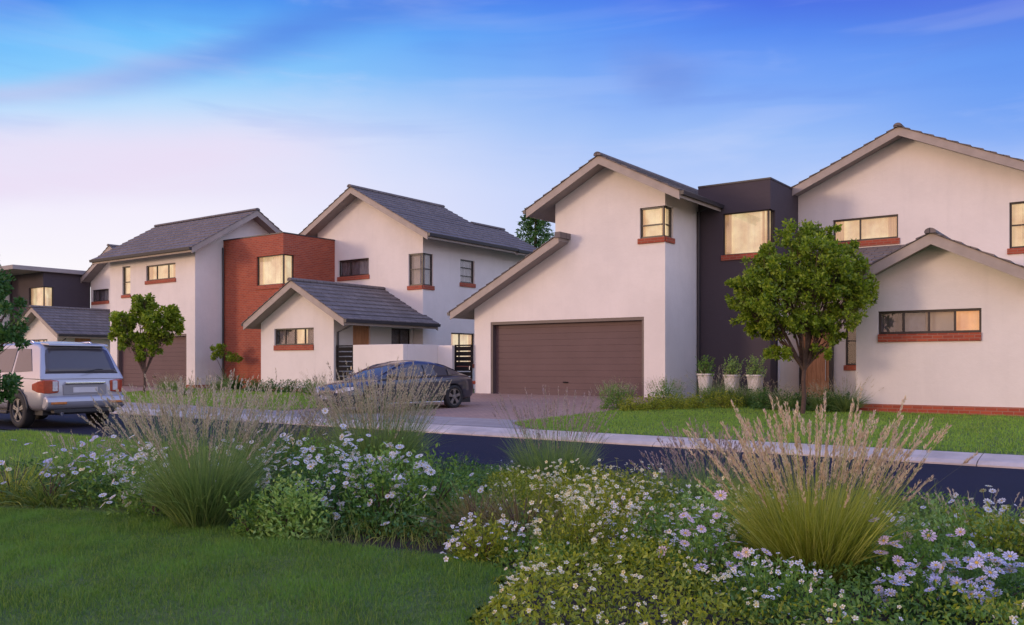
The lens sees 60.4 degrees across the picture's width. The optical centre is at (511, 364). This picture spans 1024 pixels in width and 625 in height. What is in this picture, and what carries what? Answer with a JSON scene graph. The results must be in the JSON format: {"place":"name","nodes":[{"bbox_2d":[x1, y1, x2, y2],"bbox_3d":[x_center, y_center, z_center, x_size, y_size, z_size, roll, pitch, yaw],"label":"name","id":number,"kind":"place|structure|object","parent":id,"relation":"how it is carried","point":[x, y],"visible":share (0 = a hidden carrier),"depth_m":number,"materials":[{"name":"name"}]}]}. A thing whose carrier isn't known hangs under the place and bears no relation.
{"place":"outdoors","nodes":[
{"label":"outdoors","id":0,"kind":"place"},
{"bbox_2d":[122,402,280,413],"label":"pavement","id":1,"kind":"structure","parent":0,"point":[179,406],"depth_m":25.65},
{"bbox_2d":[131,388,317,410],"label":"lawn","id":2,"kind":"structure","parent":0,"point":[246,397],"depth_m":29.07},
{"bbox_2d":[107,292,185,391],"bbox_3d":[-14.188,-0.802,33.965,2.997,4.024,1.441,0,0,10],"label":"broadleaf tree","id":3,"kind":"object","parent":2,"relation":"on","point":[144,314],"visible":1,"depth_m":33.84,"materials":[{"name":"green plant"}]},
{"bbox_2d":[209,343,243,376],"bbox_3d":[-11.984,0.093,36.919,1.470,2.033,0.850,0,0,4],"label":"tree","id":4,"kind":"object","parent":2,"relation":"on","point":[229,357],"visible":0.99,"depth_m":36.81,"materials":[{"name":"green plant"}]},
{"bbox_2d":[353,344,454,372],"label":"garden wall","id":5,"kind":"structure","parent":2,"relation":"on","point":[371,355],"depth_m":30.93,"materials":[{"name":"white paint"}]},
{"bbox_2d":[455,344,472,379],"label":"slatted gate","id":6,"kind":"structure","parent":5,"relation":"attached to","point":[469,364],"depth_m":30.83,"materials":[{"name":"black metal"}]},
{"bbox_2d":[0,504,517,624],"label":"lawn grass","id":7,"kind":"structure","parent":0,"point":[68,546],"depth_m":5.62,"materials":[{"name":"plant"}]},
{"bbox_2d":[0,430,530,541],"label":"lawn","id":8,"kind":"structure","parent":0,"point":[97,509],"depth_m":11.65,"materials":[{"name":"plant"}]},
{"bbox_2d":[0,265,31,403],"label":"broadleaf tree","id":9,"kind":"object","parent":8,"relation":"on","point":[9,385],"visible":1,"depth_m":14.78,"materials":[{"name":"green plant"}]},
{"bbox_2d":[40,422,125,483],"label":"ornamental grass","id":10,"kind":"object","parent":8,"relation":"on","point":[71,438],"depth_m":9.53,"materials":[{"name":"plant"}]},
{"bbox_2d":[0,428,233,474],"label":"verge grass","id":11,"kind":"structure","parent":8,"relation":"on","point":[28,439],"depth_m":14.62,"materials":[{"name":"plant"}]},
{"bbox_2d":[82,371,236,472],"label":"ornamental grass","id":12,"kind":"object","parent":8,"relation":"on","point":[126,425],"depth_m":10.04,"materials":[{"name":"plant"}]},
{"bbox_2d":[77,368,307,528],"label":"ornamental grass","id":13,"kind":"object","parent":8,"relation":"on","point":[189,496],"depth_m":7.17,"materials":[{"name":"plant"}]},
{"bbox_2d":[191,368,355,475],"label":"ornamental grass","id":14,"kind":"object","parent":8,"relation":"on","point":[300,437],"depth_m":10.24,"materials":[{"name":"plant"}]},
{"bbox_2d":[282,379,423,472],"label":"ornamental grass","id":15,"kind":"object","parent":8,"relation":"on","point":[304,419],"depth_m":10.46,"materials":[{"name":"plant"}]},
{"bbox_2d":[301,356,454,483],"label":"ornamental grass","id":16,"kind":"object","parent":8,"relation":"on","point":[407,443],"depth_m":9.70,"materials":[{"name":"plant"}]},
{"bbox_2d":[0,442,1023,573],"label":"grassy ground cover","id":17,"kind":"object","parent":8,"relation":"on","point":[391,533],"visible":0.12,"depth_m":6.97,"materials":[{"name":"green plant"}]},
{"bbox_2d":[490,386,620,484],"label":"ornamental grass","id":18,"kind":"object","parent":8,"relation":"on","point":[538,458],"depth_m":9.47,"materials":[{"name":"plant"}]},
{"bbox_2d":[225,442,1022,525],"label":"road edge grass","id":19,"kind":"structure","parent":8,"relation":"on","point":[798,494],"depth_m":8.01,"materials":[{"name":"plant"}]},
{"bbox_2d":[258,410,528,428],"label":"pavement","id":20,"kind":"structure","parent":0,"point":[484,422],"depth_m":19.83,"materials":[{"name":"concrete"}]},
{"bbox_2d":[0,389,924,515],"bbox_3d":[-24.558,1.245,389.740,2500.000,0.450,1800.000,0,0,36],"label":"ground","id":21,"kind":"structure","parent":0,"point":[422,468],"depth_m":19.89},
{"bbox_2d":[0,244,118,352],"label":"house","id":22,"kind":"structure","parent":21,"relation":"on","point":[57,308],"depth_m":51.33,"materials":[{"name":"white paint"}]},
{"bbox_2d":[30,287,45,305],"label":"window","id":23,"kind":"structure","parent":22,"relation":"in","point":[37,295],"depth_m":51.72,"materials":[{"name":"glass"}]},
{"bbox_2d":[91,289,108,304],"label":"window","id":24,"kind":"structure","parent":22,"relation":"in","point":[101,296],"depth_m":52.80,"materials":[{"name":"glass"}]},
{"bbox_2d":[89,184,535,390],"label":"house","id":25,"kind":"structure","parent":21,"relation":"on","point":[260,293],"depth_m":37.23,"materials":[{"name":"white paint"}]},
{"bbox_2d":[117,334,185,386],"bbox_3d":[-16.049,-0.165,39.297,5.480,2.310,0.235,0,0,36],"label":"garage door","id":26,"kind":"structure","parent":25,"relation":"in","point":[171,362],"depth_m":39.16,"materials":[{"name":"paint"}]},
{"bbox_2d":[145,263,175,284],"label":"window","id":27,"kind":"structure","parent":25,"relation":"in","point":[163,273],"depth_m":38.90,"materials":[{"name":"glass"}]},
{"bbox_2d":[255,254,285,289],"bbox_3d":[-10.035,-3.835,36.561,1.758,1.390,0.244,0,0,36],"label":"window","id":28,"kind":"structure","parent":25,"relation":"in","point":[269,267],"depth_m":36.65,"materials":[{"name":"glass"}]},
{"bbox_2d":[281,254,292,285],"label":"window","id":29,"kind":"structure","parent":25,"relation":"in","point":[288,257],"depth_m":36.38,"materials":[{"name":"glass"}]},
{"bbox_2d":[274,328,313,350],"bbox_3d":[-8.233,-0.960,33.384,2.260,0.840,0.244,0,0,36],"label":"window","id":30,"kind":"structure","parent":25,"relation":"in","point":[289,338],"depth_m":33.42,"materials":[{"name":"glass"}]},
{"bbox_2d":[336,345,352,380],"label":"slatted gate","id":31,"kind":"structure","parent":25,"relation":"attached to","point":[343,348],"depth_m":31.80,"materials":[{"name":"black metal"}]},
{"bbox_2d":[337,258,369,280],"bbox_3d":[-6.730,-4.055,37.612,1.950,0.890,0.244,0,0,36],"label":"window","id":32,"kind":"structure","parent":25,"relation":"in","point":[355,269],"depth_m":37.66,"materials":[{"name":"glass"}]},
{"bbox_2d":[353,325,368,344],"bbox_3d":[-5.757,-0.310,33.211,0.060,2.560,0.890,0,0,36],"label":"side door","id":33,"kind":"structure","parent":25,"relation":"in","point":[360,333],"depth_m":33.20,"materials":[{"name":"brown wood"}]},
{"bbox_2d":[391,328,408,343],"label":"window","id":34,"kind":"structure","parent":25,"relation":"in","point":[398,336],"depth_m":35.01,"materials":[{"name":"glass"}]},
{"bbox_2d":[407,253,424,289],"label":"window","id":35,"kind":"structure","parent":25,"relation":"in","point":[415,268],"depth_m":35.64,"materials":[{"name":"glass"}]},
{"bbox_2d":[420,253,434,289],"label":"window","id":36,"kind":"structure","parent":25,"relation":"in","point":[428,257],"depth_m":35.63,"materials":[{"name":"grey metal"}]},
{"bbox_2d":[451,333,473,367],"bbox_3d":[-2.139,-0.595,37.286,0.244,1.470,1.650,0,0,36],"label":"window","id":37,"kind":"structure","parent":25,"relation":"in","point":[456,338],"depth_m":37.47,"materials":[{"name":"yellow metal"}]},
{"bbox_2d":[460,259,475,287],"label":"window","id":38,"kind":"structure","parent":25,"relation":"in","point":[465,265],"depth_m":37.63,"materials":[{"name":"glass"}]},
{"bbox_2d":[514,207,553,248],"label":"evergreen tree","id":39,"kind":"object","parent":21,"relation":"on","point":[534,232],"visible":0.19,"depth_m":49.72,"materials":[{"name":"green plant"}]},
{"bbox_2d":[112,407,1023,468],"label":"kerb","id":40,"kind":"structure","parent":21,"relation":"on","point":[981,459],"depth_m":15.29,"materials":[{"name":"concrete"}]},
{"bbox_2d":[321,487,1023,624],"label":"soil bed","id":41,"kind":"object","parent":21,"relation":"on","point":[440,548],"visible":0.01,"depth_m":5.17,"materials":[{"name":"soil"}]},
{"bbox_2d":[0,442,76,507],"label":"flowering bush","id":42,"kind":"object","parent":41,"relation":"on","point":[10,480],"visible":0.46,"depth_m":8.66,"materials":[{"name":"leaf"},{"name":"bark"},{"name":"lilac petal"}]},
{"bbox_2d":[0,450,107,509],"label":"flowering bush","id":43,"kind":"object","parent":41,"relation":"on","point":[37,502],"visible":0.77,"depth_m":8.39,"materials":[{"name":"leaf"},{"name":"bark"},{"name":"white petal"}]},
{"bbox_2d":[42,430,124,492],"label":"flowering bush","id":44,"kind":"object","parent":41,"relation":"on","point":[79,464],"visible":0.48,"depth_m":9.19,"materials":[{"name":"green plant"}]},
{"bbox_2d":[61,435,166,510],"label":"flowering bush","id":45,"kind":"object","parent":41,"relation":"on","point":[109,474],"visible":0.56,"depth_m":8.36,"materials":[{"name":"green plant"}]},
{"bbox_2d":[98,442,183,517],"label":"flowering bush","id":46,"kind":"object","parent":41,"relation":"on","point":[134,507],"visible":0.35,"depth_m":7.81,"materials":[{"name":"green plant"}]},
{"bbox_2d":[0,439,493,547],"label":"dark ground cover","id":47,"kind":"object","parent":41,"relation":"on","point":[427,513],"visible":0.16,"depth_m":8.20,"materials":[{"name":"green plant"}]},
{"bbox_2d":[224,487,277,537],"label":"bush","id":48,"kind":"object","parent":41,"relation":"on","point":[248,525],"visible":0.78,"depth_m":6.91,"materials":[{"name":"green plant"}]},
{"bbox_2d":[215,423,319,510],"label":"flowering bush","id":49,"kind":"object","parent":41,"relation":"on","point":[285,438],"visible":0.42,"depth_m":8.32,"materials":[{"name":"green plant"}]},
{"bbox_2d":[248,468,332,540],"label":"bush","id":50,"kind":"object","parent":41,"relation":"on","point":[292,504],"visible":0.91,"depth_m":6.85,"materials":[{"name":"green plant"}]},
{"bbox_2d":[261,408,368,496],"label":"flowering bush","id":51,"kind":"object","parent":41,"relation":"on","point":[319,446],"visible":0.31,"depth_m":8.67,"materials":[{"name":"green plant"}]},
{"bbox_2d":[293,424,402,534],"bbox_3d":[-1.380,0.958,7.467,0.959,0.891,1.139,0,0,-2],"label":"flowering bush","id":52,"kind":"object","parent":41,"relation":"on","point":[333,475],"visible":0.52,"depth_m":7.27,"materials":[{"name":"green plant"}]},
{"bbox_2d":[329,430,434,539],"bbox_3d":[-1.027,0.967,7.250,0.915,0.882,0.995,0,0,11],"label":"flowering bush","id":53,"kind":"object","parent":41,"relation":"on","point":[408,484],"visible":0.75,"depth_m":7.11,"materials":[{"name":"green plant"}]},
{"bbox_2d":[377,441,483,531],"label":"flowering bush","id":54,"kind":"object","parent":41,"relation":"on","point":[436,485],"visible":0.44,"depth_m":7.39,"materials":[{"name":"green plant"}]},
{"bbox_2d":[392,478,543,545],"bbox_3d":[-0.270,1.146,6.955,1.372,0.578,1.388,0,0,36],"label":"bush","id":55,"kind":"object","parent":41,"relation":"on","point":[463,512],"visible":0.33,"depth_m":6.82,"materials":[{"name":"green plant"}]},
{"bbox_2d":[441,497,525,567],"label":"flowering bush","id":56,"kind":"object","parent":41,"relation":"on","point":[488,543],"visible":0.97,"depth_m":6.03,"materials":[{"name":"green plant"}]},
{"bbox_2d":[421,471,596,548],"bbox_3d":[0.068,1.132,6.742,1.602,0.629,1.446,0,0,36],"label":"bush","id":57,"kind":"object","parent":41,"relation":"on","point":[514,514],"visible":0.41,"depth_m":6.65,"materials":[{"name":"green plant"}]},
{"bbox_2d":[521,452,639,530],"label":"flowering bush","id":58,"kind":"object","parent":41,"relation":"on","point":[567,482],"visible":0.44,"depth_m":7.34,"materials":[{"name":"green plant"}]},
{"bbox_2d":[520,475,648,572],"bbox_3d":[0.493,1.097,6.144,0.874,0.614,0.975,0,0,-2],"label":"flowering bush","id":59,"kind":"object","parent":41,"relation":"on","point":[596,530],"visible":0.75,"depth_m":6.04,"materials":[{"name":"green plant"}]},
{"bbox_2d":[569,458,692,535],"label":"flowering bush","id":60,"kind":"object","parent":41,"relation":"on","point":[633,500],"visible":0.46,"depth_m":6.83,"materials":[{"name":"green plant"}]},
{"bbox_2d":[604,480,731,573],"bbox_3d":[1.053,1.088,6.056,0.842,0.632,0.937,0,0,3],"label":"flowering bush","id":61,"kind":"object","parent":41,"relation":"on","point":[661,522],"visible":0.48,"depth_m":5.92,"materials":[{"name":"green plant"}]},
{"bbox_2d":[629,443,736,511],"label":"ornamental grass","id":62,"kind":"object","parent":41,"relation":"on","point":[667,473],"depth_m":8.39,"materials":[{"name":"plant"}]},
{"bbox_2d":[656,483,771,598],"bbox_3d":[1.168,1.056,5.269,0.586,0.694,0.677,0,0,-29],"label":"flowering bush","id":63,"kind":"object","parent":41,"relation":"on","point":[710,542],"visible":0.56,"depth_m":5.24,"materials":[{"name":"green plant"}]},
{"bbox_2d":[657,417,776,514],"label":"ornamental grass","id":64,"kind":"object","parent":41,"relation":"on","point":[696,482],"depth_m":7.95,"materials":[{"name":"plant"}]},
{"bbox_2d":[669,468,769,550],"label":"flowering bush","id":65,"kind":"object","parent":41,"relation":"on","point":[705,500],"visible":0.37,"depth_m":6.48,"materials":[{"name":"green plant"}]},
{"bbox_2d":[442,463,1023,624],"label":"green ground cover","id":66,"kind":"object","parent":41,"relation":"on","point":[855,588],"visible":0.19,"depth_m":5.10,"materials":[{"name":"green plant"}]},
{"bbox_2d":[446,464,1023,624],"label":"yellow green ground cover","id":67,"kind":"object","parent":41,"relation":"on","point":[682,608],"visible":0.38,"depth_m":4.73,"materials":[{"name":"green plant"}]},
{"bbox_2d":[482,461,1023,624],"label":"flowers","id":68,"kind":"object","parent":67,"relation":"on","point":[723,577],"visible":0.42,"depth_m":4.77,"materials":[{"name":"beige plant"}]},
{"bbox_2d":[452,460,1018,624],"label":"flowers","id":69,"kind":"object","parent":41,"relation":"on","point":[841,591],"visible":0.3,"depth_m":5.10,"materials":[{"name":"white plant"}]},
{"bbox_2d":[714,548,829,624],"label":"flowering bush","id":70,"kind":"object","parent":41,"relation":"on","point":[762,580],"visible":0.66,"depth_m":4.76,"materials":[{"name":"green plant"}]},
{"bbox_2d":[679,386,977,587],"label":"ornamental grass","id":71,"kind":"object","parent":41,"relation":"on","point":[820,536],"depth_m":5.41,"materials":[{"name":"plant"}]},
{"bbox_2d":[847,511,975,595],"bbox_3d":[2.404,1.149,5.481,0.727,0.511,0.856,0,0,2],"label":"flowering bush","id":72,"kind":"object","parent":41,"relation":"on","point":[928,538],"visible":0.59,"depth_m":5.31,"materials":[{"name":"green plant"}]},
{"bbox_2d":[871,562,992,624],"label":"flowering bush","id":73,"kind":"object","parent":41,"relation":"on","point":[900,578],"visible":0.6,"depth_m":4.70,"materials":[{"name":"green plant"}]},
{"bbox_2d":[887,480,1023,563],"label":"flowering bush","id":74,"kind":"object","parent":41,"relation":"on","point":[955,520],"visible":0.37,"depth_m":6.25,"materials":[{"name":"green plant"}]},
{"bbox_2d":[912,488,1023,531],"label":"ornamental grass","id":75,"kind":"object","parent":41,"relation":"on","point":[968,515],"depth_m":6.95,"materials":[{"name":"plant"}]},
{"bbox_2d":[923,540,1023,621],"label":"flowering bush","id":76,"kind":"object","parent":41,"relation":"on","point":[987,576],"visible":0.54,"depth_m":4.84,"materials":[{"name":"green plant"}]},
{"bbox_2d":[941,485,1023,568],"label":"flowering bush","id":77,"kind":"object","parent":41,"relation":"on","point":[1007,539],"visible":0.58,"depth_m":6.00,"materials":[{"name":"dark leaf"},{"name":"lilac petal"},{"name":"bark"}]},
{"bbox_2d":[447,123,1023,416],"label":"house","id":78,"kind":"structure","parent":21,"relation":"on","point":[625,272],"depth_m":27.17,"materials":[{"name":"white paint"}]},
{"bbox_2d":[491,317,643,396],"bbox_3d":[1.721,-0.220,28.646,5.900,2.480,0.235,0,0,36],"label":"garage door","id":79,"kind":"structure","parent":78,"relation":"in","point":[526,353],"depth_m":28.64,"materials":[{"name":"paint"}]},
{"bbox_2d":[637,206,665,243],"bbox_3d":[4.273,-4.230,26.709,0.908,1.100,0.244,0,0,36],"label":"window","id":80,"kind":"structure","parent":78,"relation":"in","point":[650,217],"depth_m":26.78,"materials":[{"name":"glass"}]},
{"bbox_2d":[660,206,674,243],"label":"window","id":81,"kind":"structure","parent":78,"relation":"in","point":[668,239],"depth_m":26.67,"materials":[{"name":"yellow metal"}]},
{"bbox_2d":[721,210,769,260],"bbox_3d":[7.305,-4.020,27.414,1.568,1.480,0.244,0,0,36],"label":"window","id":82,"kind":"structure","parent":78,"relation":"in","point":[744,232],"depth_m":27.53,"materials":[{"name":"glass"}]},
{"bbox_2d":[799,327,833,396],"bbox_3d":[9.871,-0.090,28.496,1.030,2.420,0.250,0,0,36],"label":"front door","id":83,"kind":"structure","parent":78,"relation":"in","point":[820,368],"depth_m":28.41,"materials":[{"name":"brown wood"}]},
{"bbox_2d":[843,318,855,370],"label":"window","id":84,"kind":"structure","parent":78,"relation":"in","point":[850,365],"depth_m":28.13,"materials":[{"name":"brown metal"}]},
{"bbox_2d":[834,214,899,246],"bbox_3d":[11.182,-4.190,27.799,2.070,0.920,0.244,0,0,36],"label":"window","id":85,"kind":"structure","parent":78,"relation":"in","point":[878,230],"depth_m":27.75,"materials":[{"name":"glass"}]},
{"bbox_2d":[878,308,980,341],"bbox_3d":[9.767,-0.910,20.592,2.220,0.740,0.260,0,0,36],"label":"window","id":86,"kind":"structure","parent":78,"relation":"in","point":[942,324],"depth_m":20.60,"materials":[{"name":"glass"}]},
{"bbox_2d":[1007,201,1023,253],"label":"window","id":87,"kind":"structure","parent":78,"relation":"in","point":[1016,247],"depth_m":25.40,"materials":[{"name":"glass"}]},
{"bbox_2d":[746,375,764,390],"bbox_3d":[7.131,0.679,25.761,0.468,0.764,0.468,0,0,36],"label":"tall planter","id":88,"kind":"object","parent":21,"relation":"on","point":[755,378],"visible":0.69,"depth_m":25.59,"materials":[{"name":"ceramic"}]},
{"bbox_2d":[745,355,766,378],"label":"potted plant","id":89,"kind":"object","parent":88,"relation":"on","point":[754,372],"visible":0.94,"depth_m":25.73,"materials":[{"name":"green plant"}]},
{"bbox_2d":[268,393,674,428],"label":"driveway","id":90,"kind":"structure","parent":0,"point":[478,405],"depth_m":24.68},
{"bbox_2d":[315,360,475,409],"bbox_3d":[-3.198,0.550,24.331,1.980,1.360,4.610,0,0,44],"label":"parked car","id":91,"kind":"object","parent":90,"relation":"on","point":[459,390],"visible":0.52,"depth_m":24.01,"materials":[{"name":"grey metal"}]},
{"bbox_2d":[0,413,1023,523],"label":"road","id":92,"kind":"structure","parent":0,"point":[962,480],"depth_m":13.11,"materials":[{"name":"asphalt"}]},
{"bbox_2d":[0,340,124,427],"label":"parked car","id":93,"kind":"object","parent":92,"relation":"on","point":[61,378],"visible":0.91,"depth_m":19.70,"materials":[{"name":"silver metal"}]},
{"bbox_2d":[0,0,1023,307],"label":"sky","id":94,"kind":"structure","parent":0,"point":[120,119],"materials":[{"name":"blue"}]},
{"bbox_2d":[122,388,1023,454],"bbox_3d":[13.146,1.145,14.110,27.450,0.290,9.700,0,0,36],"label":"lawn","id":95,"kind":"structure","parent":0,"point":[941,445],"depth_m":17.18,"materials":[{"name":"plant"}]},
{"bbox_2d":[593,379,638,409],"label":"flowering shrub","id":96,"kind":"object","parent":95,"relation":"on","point":[616,390],"visible":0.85,"depth_m":23.12,"materials":[{"name":"green plant"}]},
{"bbox_2d":[614,393,651,411],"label":"shrub","id":97,"kind":"object","parent":95,"relation":"on","point":[631,406],"visible":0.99,"depth_m":22.52,"materials":[{"name":"green plant"}]},
{"bbox_2d":[636,394,669,410],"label":"shrub","id":98,"kind":"object","parent":95,"relation":"on","point":[657,405],"visible":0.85,"depth_m":22.58,"materials":[{"name":"green plant"}]},
{"bbox_2d":[643,374,688,402],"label":"flowering shrub","id":99,"kind":"object","parent":95,"relation":"on","point":[657,392],"visible":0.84,"depth_m":24.33,"materials":[{"name":"green plant"}]},
{"bbox_2d":[656,393,694,409],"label":"shrub","id":100,"kind":"object","parent":95,"relation":"on","point":[677,403],"visible":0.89,"depth_m":22.70,"materials":[{"name":"green plant"}]},
{"bbox_2d":[679,393,712,408],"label":"shrub","id":101,"kind":"object","parent":95,"relation":"on","point":[696,402],"visible":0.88,"depth_m":22.80,"materials":[{"name":"green plant"}]},
{"bbox_2d":[677,364,747,404],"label":"ornamental grass","id":102,"kind":"object","parent":95,"relation":"on","point":[719,389],"depth_m":23.87,"materials":[{"name":"plant"}]},
{"bbox_2d":[706,389,747,408],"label":"shrub","id":103,"kind":"object","parent":95,"relation":"on","point":[726,400],"visible":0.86,"depth_m":22.92,"materials":[{"name":"green plant"}]},
{"bbox_2d":[747,386,789,409],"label":"shrub","id":104,"kind":"object","parent":95,"relation":"on","point":[762,399],"visible":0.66,"depth_m":22.41,"materials":[{"name":"green plant"}]},
{"bbox_2d":[779,388,821,410],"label":"shrub","id":105,"kind":"object","parent":95,"relation":"on","point":[796,398],"visible":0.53,"depth_m":21.72,"materials":[{"name":"green plant"}]},
{"bbox_2d":[724,218,879,413],"bbox_3d":[6.846,-1.079,20.893,3.654,4.737,2.423,0,0,-9],"label":"broadleaf tree","id":106,"kind":"object","parent":95,"relation":"on","point":[755,301],"visible":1,"depth_m":20.44,"materials":[{"name":"green plant"}]},
{"bbox_2d":[812,387,854,412],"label":"shrub","id":107,"kind":"object","parent":95,"relation":"on","point":[831,394],"visible":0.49,"depth_m":21.30,"materials":[{"name":"green plant"}]},
{"bbox_2d":[813,372,880,412],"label":"ornamental grass","id":108,"kind":"object","parent":95,"relation":"on","point":[845,404],"depth_m":21.10,"materials":[{"name":"plant"}]},
{"bbox_2d":[712,372,777,405],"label":"ornamental grass","id":109,"kind":"object","parent":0,"point":[745,397],"depth_m":23.52,"materials":[{"name":"plant"}]},
{"bbox_2d":[765,384,812,410],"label":"ornamental grass","id":110,"kind":"object","parent":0,"point":[784,407],"depth_m":21.87,"materials":[{"name":"plant"}]},
{"bbox_2d":[799,383,847,411],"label":"ornamental grass","id":111,"kind":"object","parent":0,"point":[813,400],"depth_m":21.46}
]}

